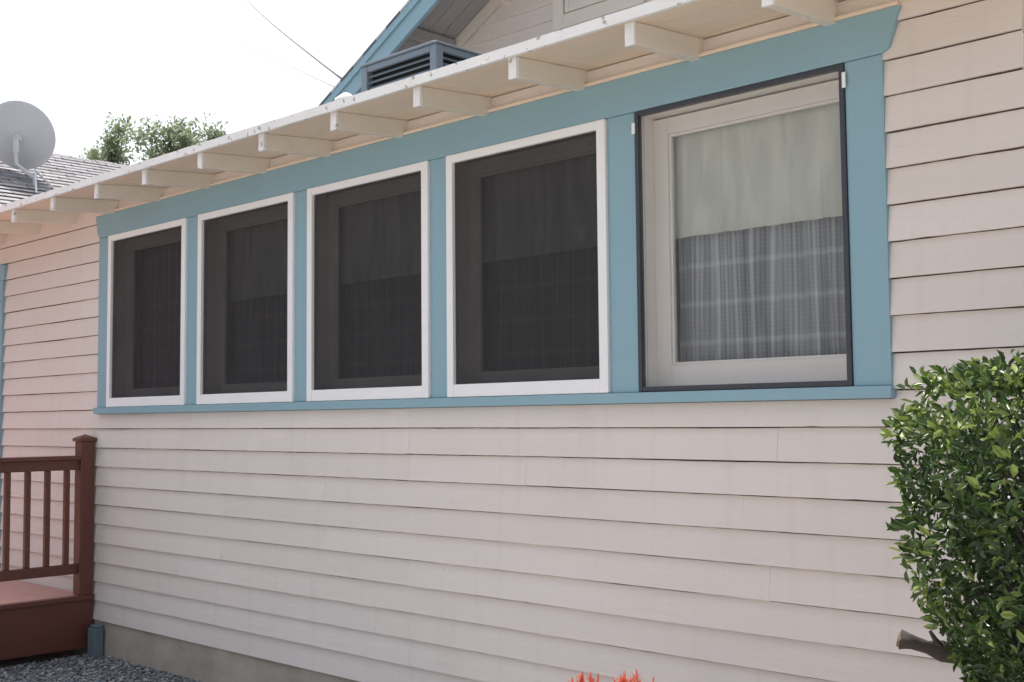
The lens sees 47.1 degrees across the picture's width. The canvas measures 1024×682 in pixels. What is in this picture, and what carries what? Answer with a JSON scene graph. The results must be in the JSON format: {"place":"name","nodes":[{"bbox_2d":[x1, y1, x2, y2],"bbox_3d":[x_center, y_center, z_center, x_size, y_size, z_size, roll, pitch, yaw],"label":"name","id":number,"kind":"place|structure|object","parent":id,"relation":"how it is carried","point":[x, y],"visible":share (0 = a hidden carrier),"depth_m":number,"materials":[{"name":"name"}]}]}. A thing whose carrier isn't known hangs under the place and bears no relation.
{"place":"outdoors","nodes":[
{"label":"outdoors","id":0,"kind":"place"},
{"bbox_2d":[0,650,81,668],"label":"ground","id":1,"kind":"structure","parent":0,"point":[13,662],"depth_m":7.62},
{"bbox_2d":[0,434,96,659],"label":"wooden deck","id":2,"kind":"structure","parent":1,"relation":"on","point":[36,619],"depth_m":7.51,"materials":[{"name":"brown wood"}]},
{"bbox_2d":[79,112,147,165],"bbox_3d":[-8.392,-0.814,24.962,2.289,8.200,1.831,-4,-5,44],"label":"leafy tree","id":3,"kind":"object","parent":1,"relation":"on","point":[110,151],"visible":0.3,"depth_m":24.85,"materials":[{"name":"green plant"}]},
{"bbox_2d":[115,112,230,163],"bbox_3d":[-6.481,-0.722,22.483,2.095,7.654,2.394,-4,-5,44],"label":"leafy tree","id":4,"kind":"object","parent":1,"relation":"on","point":[183,135],"visible":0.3,"depth_m":22.49,"materials":[{"name":"green plant"}]},
{"bbox_2d":[70,619,359,681],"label":"foundation","id":5,"kind":"object","parent":1,"relation":"on","point":[194,661],"visible":0.41,"depth_m":6.82,"materials":[{"name":"concrete"}]},
{"bbox_2d":[0,0,1023,681],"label":"front siding","id":6,"kind":"object","parent":5,"relation":"on","point":[510,592],"visible":0.9,"depth_m":4.88,"materials":[{"name":"paint"}]},
{"bbox_2d":[0,242,6,264],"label":"siding","id":7,"kind":"object","parent":6,"relation":"attached to","point":[2,255],"visible":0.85,"depth_m":8.88,"materials":[{"name":"paint"}]},
{"bbox_2d":[0,265,8,566],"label":"door trim","id":8,"kind":"structure","parent":6,"relation":"attached to","point":[3,272],"depth_m":8.80,"materials":[{"name":"wood"}]},
{"bbox_2d":[93,385,896,413],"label":"blue sill","id":9,"kind":"structure","parent":6,"relation":"on","point":[853,392],"depth_m":4.89,"materials":[{"name":"paint"}]},
{"bbox_2d":[106,218,187,406],"bbox_3d":[-2.283,-0.154,7.332,0.957,1.118,0.028,-4,-5,44],"label":"window","id":10,"kind":"structure","parent":9,"relation":"on","point":[180,399],"depth_m":7.21,"materials":[{"name":"white paint"}]},
{"bbox_2d":[112,226,180,397],"bbox_3d":[-2.280,-0.164,7.335,0.881,1.040,0.001,-4,-5,44],"label":"insect screen","id":11,"kind":"object","parent":10,"relation":"attached to","point":[146,315],"visible":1,"depth_m":7.33,"materials":[{"name":"grey fabric"}]},
{"bbox_2d":[196,192,294,404],"bbox_3d":[-1.498,-0.211,6.579,0.947,1.118,0.028,-4,-5,44],"label":"window","id":12,"kind":"structure","parent":9,"relation":"on","point":[288,395],"depth_m":6.47,"materials":[{"name":"white paint"}]},
{"bbox_2d":[203,202,287,393],"bbox_3d":[-1.495,-0.221,6.582,0.871,1.040,0.001,-4,-5,44],"label":"insect screen","id":13,"kind":"object","parent":12,"relation":"attached to","point":[245,302],"visible":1,"depth_m":6.57,"materials":[{"name":"grey"}]},
{"bbox_2d":[306,161,430,400],"bbox_3d":[-0.726,-0.268,5.838,0.946,1.118,0.028,-4,-5,44],"label":"window","id":14,"kind":"structure","parent":9,"relation":"on","point":[407,392],"depth_m":5.71,"materials":[{"name":"white paint"}]},
{"bbox_2d":[314,171,421,389],"bbox_3d":[-0.723,-0.277,5.841,0.870,1.040,0.001,-4,-5,44],"label":"insect screen","id":15,"kind":"object","parent":14,"relation":"attached to","point":[367,293],"visible":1,"depth_m":5.83,"materials":[{"name":"grey"}]},
{"bbox_2d":[446,119,610,396],"bbox_3d":[0.049,-0.324,5.095,0.950,1.118,0.028,-4,-5,44],"label":"window","id":16,"kind":"structure","parent":9,"relation":"on","point":[602,384],"depth_m":4.96,"materials":[{"name":"white paint"}]},
{"bbox_2d":[455,131,599,383],"bbox_3d":[0.052,-0.334,5.098,0.874,1.040,0.001,-4,-5,44],"label":"insect screen","id":17,"kind":"object","parent":16,"relation":"attached to","point":[526,274],"visible":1,"depth_m":5.08,"materials":[{"name":"grey"}]},
{"bbox_2d":[634,63,853,391],"bbox_3d":[0.830,-0.381,4.355,0.913,1.118,0.026,-4,-5,44],"label":"window","id":18,"kind":"structure","parent":9,"relation":"on","point":[838,68],"depth_m":4.32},
{"bbox_2d":[631,72,845,133],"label":"screen clips","id":19,"kind":"object","parent":18,"relation":"attached to","point":[843,86],"visible":1,"depth_m":4.06,"materials":[{"name":"white paint"}]},
{"bbox_2d":[97,54,893,407],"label":"blue mullions","id":20,"kind":"object","parent":6,"relation":"attached to","point":[873,352],"visible":0.91,"depth_m":4.70,"materials":[{"name":"paint"}]},
{"bbox_2d":[96,5,900,237],"bbox_3d":[-0.727,-0.901,5.892,5.649,0.150,0.033,-4,-5,44],"label":"blue head board","id":21,"kind":"object","parent":6,"relation":"attached to","point":[862,36],"visible":0.98,"depth_m":4.96,"materials":[{"name":"paint"}]},
{"bbox_2d":[96,0,899,216],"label":"head cap","id":22,"kind":"object","parent":21,"relation":"on","point":[793,30],"visible":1,"depth_m":4.93,"materials":[{"name":"beige paint"}]},
{"bbox_2d":[568,671,600,681],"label":"coral flower plant","id":23,"kind":"object","parent":1,"relation":"on","point":[589,679],"visible":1,"depth_m":3.78,"materials":[{"name":"red plant"}]},
{"bbox_2d":[613,669,653,681],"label":"coral flower plant","id":24,"kind":"object","parent":1,"relation":"on","point":[623,679],"visible":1,"depth_m":3.62,"materials":[{"name":"red plant"}]},
{"bbox_2d":[879,349,1023,681],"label":"garden shrub","id":25,"kind":"object","parent":1,"relation":"on","point":[987,525],"visible":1,"depth_m":2.49,"materials":[{"name":"green plant"}]},
{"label":"walls","id":26,"kind":"object","parent":1,"relation":"on","visible":0},
{"bbox_2d":[0,156,120,205],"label":"roof","id":27,"kind":"structure","parent":26,"relation":"on","point":[17,184],"depth_m":13.83,"materials":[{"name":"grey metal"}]},
{"bbox_2d":[0,100,55,193],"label":"satellite dish","id":28,"kind":"object","parent":27,"relation":"on","point":[27,137],"visible":0.99,"depth_m":13.44,"materials":[{"name":"metal"}]},
{"bbox_2d":[51,153,127,167],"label":"ridge caps","id":29,"kind":"object","parent":27,"relation":"on","point":[86,160],"visible":0.32,"depth_m":15.31,"materials":[{"name":"grey metal"}]},
{"bbox_2d":[0,0,1023,658],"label":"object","id":30,"kind":"object","parent":26,"relation":"attached to","point":[582,404],"visible":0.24,"depth_m":4.47,"materials":[{"name":"wood"}]},
{"bbox_2d":[484,393,600,396],"bbox_3d":[0.112,-0.320,5.160,0.953,1.117,0.150,-4,-5,44],"label":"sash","id":31,"kind":"object","parent":30,"relation":"attached to","point":[555,394],"visible":0.12,"depth_m":5.01,"materials":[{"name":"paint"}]},
{"bbox_2d":[676,239,680,361],"bbox_3d":[0.075,0.311,6.852,6.400,2.585,2.275,-4,-5,44],"label":"room interior","id":32,"kind":"object","parent":30,"relation":"attached to","point":[678,299],"depth_m":7.49,"materials":[{"name":"grey"}]},
{"bbox_2d":[679,216,845,361],"bbox_3d":[0.972,-0.168,4.475,0.810,0.590,0.061,-4,-5,44],"label":"curtain","id":33,"kind":"object","parent":32,"relation":"hanging from","point":[766,291],"visible":0.73,"depth_m":4.48,"materials":[{"name":"white fabric"}]},
{"bbox_2d":[642,72,849,391],"bbox_3d":[0.888,-0.377,4.415,0.914,1.117,0.150,-4,-5,44],"label":"sash","id":34,"kind":"object","parent":30,"relation":"attached to","point":[660,132],"visible":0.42,"depth_m":4.65,"materials":[{"name":"paint"}]},
{"bbox_2d":[674,103,841,238],"bbox_3d":[0.938,-0.653,4.477,0.800,0.442,0.021,-4,-5,44],"label":"roller blind","id":35,"kind":"object","parent":34,"relation":"attached to","point":[777,170],"visible":0.83,"depth_m":4.47,"materials":[{"name":"white fabric"}]},
{"bbox_2d":[1014,29,1023,266],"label":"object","id":36,"kind":"object","parent":30,"relation":"attached to","point":[1018,109],"depth_m":3.68,"materials":[{"name":"wood"}]},
{"bbox_2d":[1021,0,1023,69],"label":"side siding","id":37,"kind":"object","parent":36,"relation":"attached to","point":[1023,19],"visible":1,"depth_m":3.68,"materials":[{"name":"paint"}]},
{"bbox_3d":[-0.559,-1.080,7.310,9.040,0.268,3.170,-4,-5,44],"label":"roof","id":38,"kind":"object","parent":30,"relation":"on","visible":0},
{"bbox_2d":[318,0,410,105],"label":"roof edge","id":39,"kind":"object","parent":38,"relation":"on","point":[366,50],"depth_m":9.08,"materials":[{"name":"white wood"}]},
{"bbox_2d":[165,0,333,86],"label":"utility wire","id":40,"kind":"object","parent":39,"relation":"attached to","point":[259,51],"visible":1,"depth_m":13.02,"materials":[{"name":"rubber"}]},
{"bbox_2d":[247,0,341,78],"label":"utility wire","id":41,"kind":"object","parent":39,"relation":"attached to","point":[328,68],"visible":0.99,"depth_m":12.61,"materials":[{"name":"rubber"}]},
{"bbox_2d":[322,0,440,104],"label":"blue rake board","id":42,"kind":"object","parent":39,"relation":"attached to","point":[404,25],"depth_m":8.89,"materials":[{"name":"paint"}]},
{"bbox_2d":[359,40,481,91],"bbox_3d":[-0.465,-1.424,7.579,0.736,0.728,0.736,-4,-5,44],"label":"rooftop cooler","id":43,"kind":"object","parent":38,"relation":"on","point":[413,61],"visible":0.28,"depth_m":7.30,"materials":[{"name":"metal"}]},
{"bbox_2d":[0,0,845,220],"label":"eave sheathing","id":44,"kind":"object","parent":38,"relation":"attached to","point":[704,19],"visible":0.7,"depth_m":4.85,"materials":[{"name":"beige paint"}]},
{"bbox_2d":[0,0,838,242],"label":"rafters","id":45,"kind":"object","parent":44,"relation":"attached to","point":[660,41],"visible":0.99,"depth_m":5.58,"materials":[{"name":"paint"}]},
{"bbox_2d":[11,0,774,222],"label":"rafter tail ends","id":46,"kind":"object","parent":45,"relation":"attached to","point":[630,40],"visible":1,"depth_m":5.01,"materials":[{"name":"white wood"}]},
{"bbox_2d":[0,653,201,681],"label":"gravel","id":47,"kind":"structure","parent":0,"point":[87,668],"depth_m":7.04,"materials":[{"name":"grey gravel"}]},
{"bbox_2d":[88,624,103,656],"bbox_3d":[-2.675,1.941,7.550,0.100,0.235,0.061,-4,-5,44],"label":"post","id":48,"kind":"object","parent":47,"relation":"on","point":[95,640],"visible":0.73,"depth_m":7.52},
{"bbox_2d":[0,0,407,164],"label":"sky","id":49,"kind":"structure","parent":0,"point":[78,62],"materials":[{"name":"white"}]},
{"bbox_2d":[335,93,351,99],"bbox_3d":[-0.899,-1.183,6.371,0.130,0.320,0.130,-4,-5,44],"label":"roof vent pipe","id":50,"kind":"object","parent":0,"point":[342,95],"visible":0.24,"depth_m":6.33,"materials":[{"name":"white plastic"}]},
{"bbox_2d":[0,0,697,212],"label":"roof drip edge","id":51,"kind":"object","parent":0,"point":[600,23],"visible":1,"depth_m":5.06,"materials":[{"name":"white metal"}]},
{"bbox_2d":[360,28,455,92],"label":"gable lookouts","id":52,"kind":"object","parent":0,"point":[420,35],"visible":0.25,"depth_m":9.05,"materials":[{"name":"grey wood"}]},
{"bbox_2d":[395,0,489,52],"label":"gable roof sheathing","id":53,"kind":"object","parent":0,"point":[451,19],"depth_m":9.04,"materials":[{"name":"grey wood"}]},
{"bbox_2d":[455,0,503,46],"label":"gable frieze board","id":54,"kind":"object","parent":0,"point":[476,22],"depth_m":9.11,"materials":[{"name":"beige wood"}]},
{"bbox_2d":[461,0,653,53],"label":"gable siding","id":55,"kind":"object","parent":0,"point":[506,23],"visible":0.11,"depth_m":8.89,"materials":[{"name":"beige wood"}]},
{"bbox_2d":[552,0,645,31],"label":"attic window trim","id":56,"kind":"structure","parent":55,"relation":"attached to","point":[561,19],"depth_m":8.36,"materials":[{"name":"white wood"}]},
{"bbox_2d":[569,0,586,5],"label":"attic window panel","id":57,"kind":"structure","parent":56,"relation":"in","point":[572,2],"depth_m":8.44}
]}

